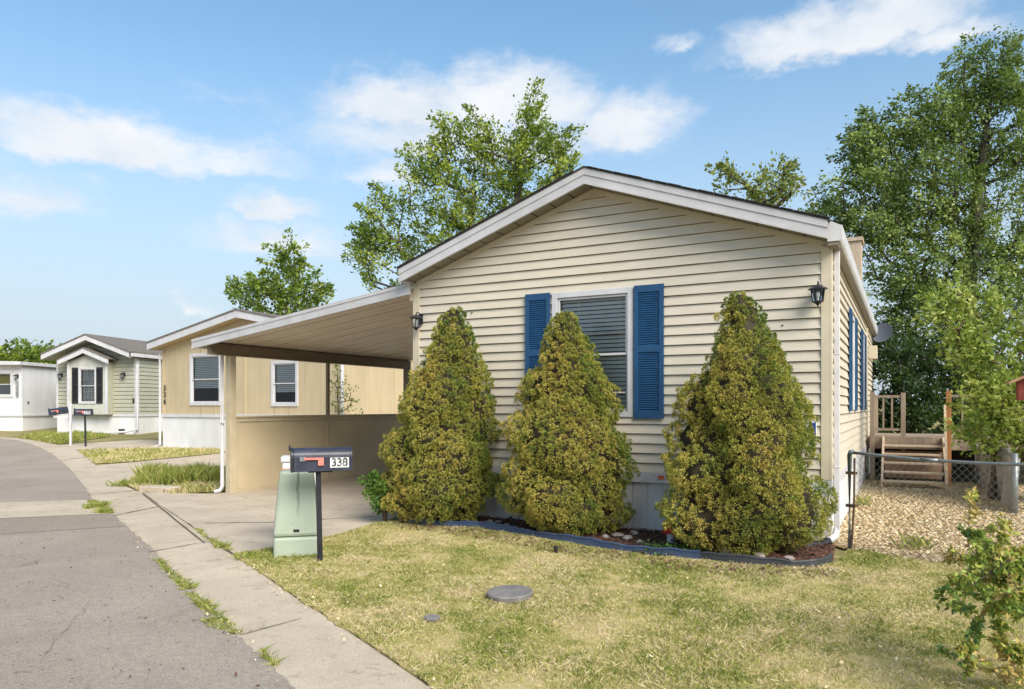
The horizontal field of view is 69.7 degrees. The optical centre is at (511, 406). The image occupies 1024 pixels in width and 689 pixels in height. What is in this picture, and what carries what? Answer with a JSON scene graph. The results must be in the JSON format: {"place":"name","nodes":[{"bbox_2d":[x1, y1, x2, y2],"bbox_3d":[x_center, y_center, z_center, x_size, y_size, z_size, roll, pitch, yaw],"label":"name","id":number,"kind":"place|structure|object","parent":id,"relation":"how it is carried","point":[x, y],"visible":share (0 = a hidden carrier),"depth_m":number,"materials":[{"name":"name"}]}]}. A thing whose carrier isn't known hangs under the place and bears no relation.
{"place":"outdoors","nodes":[
{"label":"outdoors","id":0,"kind":"place"},
{"bbox_2d":[18,429,112,443],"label":"grass","id":1,"kind":"structure","parent":0,"point":[55,437],"depth_m":27.37,"materials":[{"name":"green plant"}]},
{"bbox_2d":[0,439,294,688],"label":"asphalt road","id":2,"kind":"structure","parent":0,"point":[75,624],"depth_m":5.57,"materials":[{"name":"grey asphalt"}]},
{"bbox_2d":[0,500,108,517],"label":"cross pan","id":3,"kind":"object","parent":2,"relation":"on","point":[35,509],"visible":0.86,"depth_m":11.29,"materials":[{"name":"concrete"}]},
{"bbox_2d":[81,499,113,512],"bbox_3d":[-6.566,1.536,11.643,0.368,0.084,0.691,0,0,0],"label":"weeds","id":4,"kind":"object","parent":3,"relation":"on","point":[91,505],"visible":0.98,"depth_m":11.54,"materials":[{"name":"green plant"}]},
{"bbox_2d":[90,508,113,512],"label":"weeds","id":5,"kind":"object","parent":3,"relation":"on","point":[100,510],"visible":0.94,"depth_m":10.95,"materials":[{"name":"green plant"}]},
{"bbox_2d":[0,514,122,533],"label":"patch strip","id":6,"kind":"object","parent":2,"relation":"on","point":[24,525],"visible":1,"depth_m":9.94,"materials":[{"name":"concrete"}]},
{"bbox_2d":[1,445,290,688],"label":"road grit","id":7,"kind":"object","parent":2,"relation":"on","point":[257,685],"visible":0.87,"depth_m":5.89,"materials":[{"name":"grey gravel"}]},
{"bbox_2d":[152,558,173,572],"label":"weeds","id":8,"kind":"object","parent":2,"relation":"on","point":[163,565],"visible":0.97,"depth_m":7.30,"materials":[{"name":"green plant"}]},
{"bbox_2d":[163,568,200,589],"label":"weeds","id":9,"kind":"object","parent":2,"relation":"on","point":[184,584],"visible":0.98,"depth_m":6.52,"materials":[{"name":"green plant"}]},
{"bbox_2d":[183,590,210,606],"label":"weeds","id":10,"kind":"object","parent":2,"relation":"on","point":[193,596],"visible":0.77,"depth_m":6.03,"materials":[{"name":"green plant"}]},
{"bbox_2d":[122,529,279,680],"bbox_3d":[-3.106,1.558,6.824,0.226,0.042,6.410,0,0,-35],"label":"road grit","id":11,"kind":"object","parent":2,"relation":"on","point":[196,597],"visible":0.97,"depth_m":5.52,"materials":[{"name":"grey gravel"}]},
{"bbox_2d":[189,597,226,615],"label":"weeds","id":12,"kind":"object","parent":2,"relation":"on","point":[207,607],"visible":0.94,"depth_m":5.75,"materials":[{"name":"green plant"}]},
{"bbox_2d":[192,613,236,629],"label":"weeds","id":13,"kind":"object","parent":2,"relation":"on","point":[221,620],"visible":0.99,"depth_m":5.38,"materials":[{"name":"green plant"}]},
{"bbox_2d":[220,624,243,633],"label":"weeds","id":14,"kind":"object","parent":2,"relation":"on","point":[230,630],"visible":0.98,"depth_m":5.16,"materials":[{"name":"green plant"}]},
{"bbox_2d":[78,446,219,463],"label":"side lawn","id":15,"kind":"structure","parent":0,"point":[152,455],"depth_m":21.44,"materials":[{"name":"green plant"}]},
{"bbox_2d":[129,459,225,485],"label":"tall grass","id":16,"kind":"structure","parent":0,"point":[165,473],"depth_m":14.64,"materials":[{"name":"green plant"}]},
{"bbox_2d":[142,473,409,552],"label":"driveway","id":17,"kind":"structure","parent":0,"point":[245,520],"depth_m":11.09,"materials":[{"name":"concrete"}]},
{"bbox_2d":[192,527,207,537],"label":"weeds","id":18,"kind":"object","parent":17,"relation":"on","point":[201,530],"visible":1,"depth_m":9.23,"materials":[{"name":"green plant"}]},
{"bbox_2d":[202,536,234,550],"bbox_3d":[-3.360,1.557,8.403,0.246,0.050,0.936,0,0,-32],"label":"weeds","id":19,"kind":"object","parent":17,"relation":"on","point":[213,541],"visible":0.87,"depth_m":8.46,"materials":[{"name":"green plant"}]},
{"bbox_2d":[281,455,315,484],"bbox_3d":[-2.518,1.080,8.772,0.450,1.000,0.300,0,0,-14],"label":"utility post","id":20,"kind":"object","parent":17,"relation":"on","point":[285,460],"visible":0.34,"depth_m":8.60,"materials":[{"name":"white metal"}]},
{"bbox_2d":[191,284,420,493],"bbox_3d":[-2.189,-0.121,14.776,4.800,3.442,6.208,0,0,28],"label":"carport","id":21,"kind":"object","parent":17,"relation":"on","point":[373,329],"visible":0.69,"depth_m":14.08,"materials":[{"name":"beige metal"}]},
{"bbox_2d":[0,408,1023,684],"bbox_3d":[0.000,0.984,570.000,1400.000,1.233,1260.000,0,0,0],"label":"ground","id":22,"kind":"structure","parent":0,"point":[156,436],"depth_m":27.02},
{"bbox_2d":[0,337,61,363],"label":"tree","id":23,"kind":"object","parent":22,"relation":"on","point":[32,354],"visible":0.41,"depth_m":68.75,"materials":[{"name":"green plant"}]},
{"bbox_2d":[0,361,87,430],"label":"house","id":24,"kind":"structure","parent":22,"relation":"on","point":[27,395],"depth_m":31.27,"materials":[{"name":"white metal"}]},
{"bbox_2d":[0,371,12,397],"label":"window","id":25,"kind":"structure","parent":24,"relation":"in","point":[6,377],"depth_m":31.18,"materials":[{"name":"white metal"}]},
{"bbox_2d":[48,404,71,444],"bbox_3d":[-15.129,0.645,24.617,0.736,1.520,0.216,0,0,-12],"label":"mailbox","id":26,"kind":"object","parent":22,"relation":"on","point":[55,412],"visible":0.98,"depth_m":24.61,"materials":[{"name":"white metal"}]},
{"bbox_2d":[73,408,93,446],"bbox_3d":[-14.149,0.726,24.252,0.556,1.390,0.216,0,0,-12],"label":"mailbox","id":27,"kind":"object","parent":22,"relation":"on","point":[85,412],"visible":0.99,"depth_m":24.21,"materials":[{"name":"black metal"}]},
{"bbox_2d":[40,334,162,433],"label":"house","id":28,"kind":"structure","parent":22,"relation":"on","point":[114,385],"depth_m":29.47,"materials":[{"name":"green plastic"}]},
{"bbox_2d":[78,368,95,403],"bbox_3d":[-16.868,-0.850,29.796,1.120,1.640,0.935,0,0,12],"label":"window","id":29,"kind":"structure","parent":28,"relation":"in","point":[86,376],"depth_m":29.46,"materials":[{"name":"white metal"}]},
{"bbox_2d":[60,440,194,449],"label":"drive","id":30,"kind":"structure","parent":22,"relation":"on","point":[128,444],"depth_m":24.95,"materials":[{"name":"concrete"}]},
{"bbox_2d":[96,453,225,480],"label":"drive","id":31,"kind":"structure","parent":22,"relation":"on","point":[118,471],"depth_m":19.70,"materials":[{"name":"concrete"}]},
{"bbox_2d":[0,437,430,688],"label":"sidewalk","id":32,"kind":"structure","parent":22,"relation":"on","point":[296,631],"depth_m":5.87,"materials":[{"name":"concrete"}]},
{"bbox_2d":[259,643,288,666],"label":"weeds","id":33,"kind":"object","parent":32,"relation":"on","point":[265,655],"visible":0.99,"depth_m":4.57,"materials":[{"name":"green plant"}]},
{"bbox_2d":[146,309,412,450],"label":"house","id":34,"kind":"structure","parent":22,"relation":"on","point":[190,414],"depth_m":22.71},
{"bbox_2d":[189,353,219,404],"bbox_3d":[-9.552,-0.885,23.791,1.770,1.870,0.935,0,0,28],"label":"window","id":35,"kind":"structure","parent":34,"relation":"in","point":[204,369],"depth_m":23.69,"materials":[{"name":"grey glass"}]},
{"bbox_2d":[271,360,297,405],"bbox_3d":[-6.531,-0.700,22.176,1.380,1.560,0.935,0,0,28],"label":"window","id":36,"kind":"structure","parent":34,"relation":"in","point":[284,373],"depth_m":21.97,"materials":[{"name":"grey glass"}]},
{"bbox_2d":[223,227,336,314],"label":"tree","id":37,"kind":"object","parent":22,"relation":"on","point":[282,297],"visible":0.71,"depth_m":41.39,"materials":[{"name":"green plant"}]},
{"bbox_2d":[330,364,363,414],"bbox_3d":[-4.622,0.259,20.148,1.051,2.898,0.870,0,0,0],"label":"shrub","id":38,"kind":"object","parent":22,"relation":"on","point":[338,400],"visible":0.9,"depth_m":20.13,"materials":[{"name":"green plant"}]},
{"bbox_2d":[340,76,588,292],"bbox_3d":[-0.665,-5.993,30.129,13.017,14.501,4.839,0,0,0],"label":"tree","id":39,"kind":"object","parent":22,"relation":"on","point":[517,172],"visible":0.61,"depth_m":29.50,"materials":[{"name":"green plant"}]},
{"bbox_2d":[411,514,835,560],"bbox_3d":[0.790,1.566,8.981,5.799,0.001,1.519,0,0,28],"label":"garden bed","id":40,"kind":"object","parent":22,"relation":"on","point":[824,552],"visible":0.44,"depth_m":8.62,"materials":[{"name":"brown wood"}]},
{"bbox_2d":[378,305,504,524],"bbox_3d":[-0.968,0.119,9.978,1.789,3.002,1.442,0,0,0],"label":"conical shrub","id":41,"kind":"object","parent":40,"relation":"on","point":[442,456],"visible":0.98,"depth_m":9.71,"materials":[{"name":"green plant"}]},
{"bbox_2d":[393,512,699,558],"bbox_3d":[0.134,1.527,8.929,4.558,0.127,0.282,0,0,36],"label":"lawn edging","id":42,"kind":"object","parent":40,"relation":"on","point":[598,543],"visible":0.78,"depth_m":8.43,"materials":[{"name":"blue plastic"}]},
{"bbox_2d":[495,311,640,535],"bbox_3d":[0.677,0.208,9.182,1.802,2.824,1.529,0,0,0],"label":"conical shrub","id":43,"kind":"object","parent":40,"relation":"on","point":[564,438],"visible":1,"depth_m":8.78,"materials":[{"name":"green plant"}]},
{"bbox_2d":[612,532,623,536],"bbox_3d":[1.278,1.547,8.851,0.132,0.058,0.142,0,0,24],"label":"garden rock","id":44,"kind":"object","parent":40,"relation":"on","point":[618,534],"visible":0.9,"depth_m":8.82,"materials":[{"name":"grey stone"}]},
{"bbox_2d":[622,535,632,539],"bbox_3d":[1.361,1.553,8.665,0.121,0.086,0.099,0,0,37],"label":"garden rock","id":45,"kind":"object","parent":40,"relation":"on","point":[627,537],"visible":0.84,"depth_m":8.64,"materials":[{"name":"grey stone"}]},
{"bbox_2d":[630,530,638,535],"bbox_3d":[1.492,1.549,9.001,0.092,0.074,0.172,0,0,-13],"label":"garden rock","id":46,"kind":"object","parent":40,"relation":"on","point":[633,532],"visible":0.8,"depth_m":8.95,"materials":[{"name":"grey stone"}]},
{"bbox_2d":[663,521,678,542],"bbox_3d":[1.830,1.442,8.480,0.170,0.235,0.120,0,0,20],"label":"potted plant","id":47,"kind":"object","parent":40,"relation":"on","point":[668,532],"visible":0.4,"depth_m":8.44,"materials":[{"name":"red metal"}]},
{"bbox_2d":[632,538,714,555],"bbox_3d":[1.764,1.508,7.872,0.949,0.163,0.614,0,0,0],"label":"ground ivy","id":48,"kind":"object","parent":40,"relation":"on","point":[680,546],"visible":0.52,"depth_m":7.87,"materials":[{"name":"green plant"}]},
{"bbox_2d":[718,549,732,553],"bbox_3d":[2.252,1.552,7.753,0.162,0.107,0.115,0,0,24],"label":"garden rock","id":49,"kind":"object","parent":40,"relation":"on","point":[724,552],"visible":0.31,"depth_m":7.71,"materials":[{"name":"grey stone"}]},
{"bbox_2d":[654,290,838,555],"bbox_3d":[2.477,0.174,7.951,1.890,2.891,1.646,0,0,0],"label":"conical shrub","id":50,"kind":"object","parent":40,"relation":"on","point":[741,484],"visible":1,"depth_m":7.63,"materials":[{"name":"green plant"}]},
{"bbox_2d":[753,552,765,556],"bbox_3d":[2.563,1.546,7.612,0.137,0.086,0.120,0,0,-44],"label":"garden rock","id":51,"kind":"object","parent":40,"relation":"on","point":[760,555],"visible":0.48,"depth_m":7.58,"materials":[{"name":"white stone"}]},
{"bbox_2d":[700,552,832,567],"bbox_3d":[2.561,1.527,7.312,1.319,0.126,0.312,0,0,5],"label":"lawn edging","id":52,"kind":"object","parent":40,"relation":"on","point":[736,558],"visible":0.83,"depth_m":7.26,"materials":[{"name":"black plastic"}]},
{"bbox_2d":[784,555,794,559],"bbox_3d":[2.834,1.548,7.515,0.111,0.055,0.114,0,0,23],"label":"garden rock","id":53,"kind":"object","parent":40,"relation":"on","point":[789,557],"visible":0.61,"depth_m":7.48,"materials":[{"name":"white stone"}]},
{"bbox_2d":[396,166,892,546],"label":"house","id":54,"kind":"structure","parent":22,"relation":"on","point":[641,278],"depth_m":9.41,"materials":[{"name":"beige plastic"}]},
{"bbox_2d":[552,287,633,416],"bbox_3d":[1.261,-0.705,10.082,1.445,1.870,0.935,0,0,28],"label":"window","id":55,"kind":"structure","parent":54,"relation":"in","point":[604,315],"depth_m":9.66,"materials":[{"name":"grey glass"}]},
{"bbox_2d":[841,316,854,409],"bbox_3d":[4.965,-0.700,11.806,0.935,1.700,1.300,0,0,28],"label":"window","id":56,"kind":"structure","parent":54,"relation":"in","point":[853,316],"depth_m":11.97,"materials":[{"name":"white metal"}]},
{"bbox_2d":[703,150,819,211],"bbox_3d":[8.701,-3.883,25.754,4.043,10.648,3.483,0,0,0],"label":"tree","id":57,"kind":"object","parent":22,"relation":"on","point":[755,194],"visible":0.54,"depth_m":25.71,"materials":[{"name":"green plant"}]},
{"bbox_2d":[807,23,1023,423],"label":"tree","id":58,"kind":"object","parent":22,"relation":"on","point":[895,214],"visible":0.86,"depth_m":20.66,"materials":[{"name":"green plant"}]},
{"bbox_2d":[832,480,1023,571],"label":"chip yard","id":59,"kind":"structure","parent":22,"relation":"on","point":[919,528],"depth_m":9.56,"materials":[{"name":"beige wood"}]},
{"bbox_2d":[852,494,872,507],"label":"weeds","id":60,"kind":"object","parent":59,"relation":"on","point":[864,501],"visible":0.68,"depth_m":11.66,"materials":[{"name":"green plant"}]},
{"bbox_2d":[887,531,921,550],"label":"weeds","id":61,"kind":"object","parent":59,"relation":"on","point":[905,541],"visible":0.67,"depth_m":8.15,"materials":[{"name":"green plant"}]},
{"bbox_2d":[905,532,936,550],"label":"weeds","id":62,"kind":"object","parent":59,"relation":"on","point":[922,541],"visible":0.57,"depth_m":8.09,"materials":[{"name":"green plant"}]},
{"bbox_2d":[846,449,1023,562],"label":"chain link fence","id":63,"kind":"object","parent":59,"relation":"on","point":[849,472],"visible":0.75,"depth_m":7.59,"materials":[{"name":"metal"}]},
{"bbox_2d":[864,314,1023,438],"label":"bush","id":64,"kind":"object","parent":22,"relation":"on","point":[924,413],"visible":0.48,"depth_m":18.63,"materials":[{"name":"green plant"}]},
{"bbox_2d":[869,391,1023,489],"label":"deck","id":65,"kind":"structure","parent":22,"relation":"on","point":[903,443],"depth_m":15.36,"materials":[{"name":"brown wood"}]},
{"bbox_2d":[911,268,1023,499],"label":"sumac","id":66,"kind":"object","parent":22,"relation":"on","point":[1001,402],"visible":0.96,"depth_m":12.38,"materials":[{"name":"green plant"}]},
{"bbox_2d":[1006,376,1023,400],"bbox_3d":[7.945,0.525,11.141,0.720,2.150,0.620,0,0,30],"label":"birdhouse","id":67,"kind":"object","parent":66,"relation":"hanging from","point":[1019,389],"visible":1,"depth_m":11.08,"materials":[{"name":"red wood"}]},
{"bbox_2d":[975,442,1019,514],"bbox_3d":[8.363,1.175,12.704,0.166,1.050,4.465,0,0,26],"label":"trash can","id":68,"kind":"object","parent":22,"relation":"on","point":[1007,455],"visible":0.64,"depth_m":11.71,"materials":[{"name":"metal"}]},
{"bbox_2d":[1015,423,1023,462],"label":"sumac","id":69,"kind":"object","parent":22,"relation":"on","point":[1021,435],"visible":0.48,"depth_m":12.15,"materials":[{"name":"green plant"}]},
{"bbox_2d":[0,0,1023,401],"label":"sky","id":70,"kind":"structure","parent":0,"point":[150,150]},
{"bbox_2d":[233,518,1023,688],"bbox_3d":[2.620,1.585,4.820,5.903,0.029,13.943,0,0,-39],"label":"lawn","id":71,"kind":"structure","parent":0,"point":[526,680],"depth_m":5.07,"materials":[{"name":"plant"}]},
{"bbox_2d":[230,549,272,559],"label":"weeds","id":72,"kind":"object","parent":71,"relation":"on","point":[258,555],"visible":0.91,"depth_m":7.65,"materials":[{"name":"green plant"}]},
{"bbox_2d":[258,546,272,552],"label":"weeds","id":73,"kind":"object","parent":71,"relation":"on","point":[269,550],"visible":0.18,"depth_m":7.97,"materials":[{"name":"green plant"}]},
{"bbox_2d":[273,469,316,557],"bbox_3d":[-2.293,1.145,7.840,0.466,0.950,0.326,0,0,-14],"label":"utility pedestal","id":74,"kind":"object","parent":71,"relation":"on","point":[295,529],"visible":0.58,"depth_m":7.70,"materials":[{"name":"green metal"}]},
{"bbox_2d":[278,552,323,558],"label":"weeds","id":75,"kind":"object","parent":71,"relation":"on","point":[302,556],"visible":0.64,"depth_m":7.64,"materials":[{"name":"green plant"}]},
{"bbox_2d":[230,558,394,650],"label":"dry litter","id":76,"kind":"object","parent":71,"relation":"on","point":[338,618],"visible":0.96,"depth_m":5.96,"materials":[{"name":"brown plant"}]},
{"bbox_2d":[289,445,351,561],"bbox_3d":[-1.940,1.030,7.444,0.616,1.300,0.216,0,0,-20],"label":"mailbox","id":77,"kind":"object","parent":71,"relation":"on","point":[317,461],"visible":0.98,"depth_m":7.40,"materials":[{"name":"black metal"}]},
{"bbox_2d":[289,445,293,472],"bbox_3d":[-2.213,0.515,7.353,0.041,0.269,0.201,0,0,-20],"label":"door","id":78,"kind":"structure","parent":77,"relation":"in","point":[290,448],"depth_m":7.27,"materials":[{"name":"black metal"}]},
{"bbox_2d":[323,544,349,550],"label":"weeds","id":79,"kind":"object","parent":71,"relation":"on","point":[332,547],"visible":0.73,"depth_m":8.09,"materials":[{"name":"green plant"}]},
{"bbox_2d":[356,469,398,521],"bbox_3d":[-1.775,1.298,10.035,0.690,0.944,0.594,0,0,0],"label":"sapling","id":80,"kind":"object","parent":71,"relation":"on","point":[376,491],"visible":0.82,"depth_m":9.91,"materials":[{"name":"green plant"}]},
{"bbox_2d":[424,614,439,621],"bbox_3d":[-0.585,1.541,5.370,0.120,0.028,0.120,0,0,0],"label":"valve lid","id":81,"kind":"object","parent":71,"relation":"on","point":[432,617],"visible":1,"depth_m":5.33,"materials":[{"name":"grey concrete"}]},
{"bbox_2d":[487,585,532,602],"bbox_3d":[-0.017,1.522,5.999,0.380,0.047,0.380,-2,2,0],"label":"valve lid","id":82,"kind":"object","parent":71,"relation":"on","point":[508,593],"visible":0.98,"depth_m":5.93,"materials":[{"name":"grey concrete"}]},
{"bbox_2d":[394,519,836,576],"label":"dry litter","id":83,"kind":"object","parent":71,"relation":"on","point":[689,565],"visible":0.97,"depth_m":7.71,"materials":[{"name":"brown plant"}]},
{"bbox_2d":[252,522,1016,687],"bbox_3d":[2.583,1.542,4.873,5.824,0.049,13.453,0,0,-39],"label":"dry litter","id":84,"kind":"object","parent":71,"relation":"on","point":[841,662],"visible":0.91,"depth_m":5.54,"materials":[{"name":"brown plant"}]},
{"bbox_2d":[932,486,1023,688],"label":"leafy shrub","id":85,"kind":"object","parent":71,"relation":"on","point":[992,563],"visible":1,"depth_m":4.02,"materials":[{"name":"green plant"}]},
{"label":"verge","id":86,"kind":"structure","parent":0,"visible":0},
{"bbox_2d":[104,476,137,486],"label":"weeds","id":87,"kind":"object","parent":86,"relation":"on","point":[123,482],"visible":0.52,"depth_m":14.65,"materials":[{"name":"green plant"}]},
{"bbox_2d":[139,485,180,492],"bbox_3d":[-6.549,1.535,13.674,0.720,0.130,0.300,0,0,18],"label":"concrete block","id":88,"kind":"object","parent":86,"relation":"on","point":[155,488],"depth_m":13.56,"materials":[{"name":"beige concrete"}]},
{"bbox_2d":[125,474,225,493],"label":"verge grass","id":89,"kind":"structure","parent":86,"relation":"on","point":[186,486],"depth_m":14.05,"materials":[{"name":"plant"}]}
]}

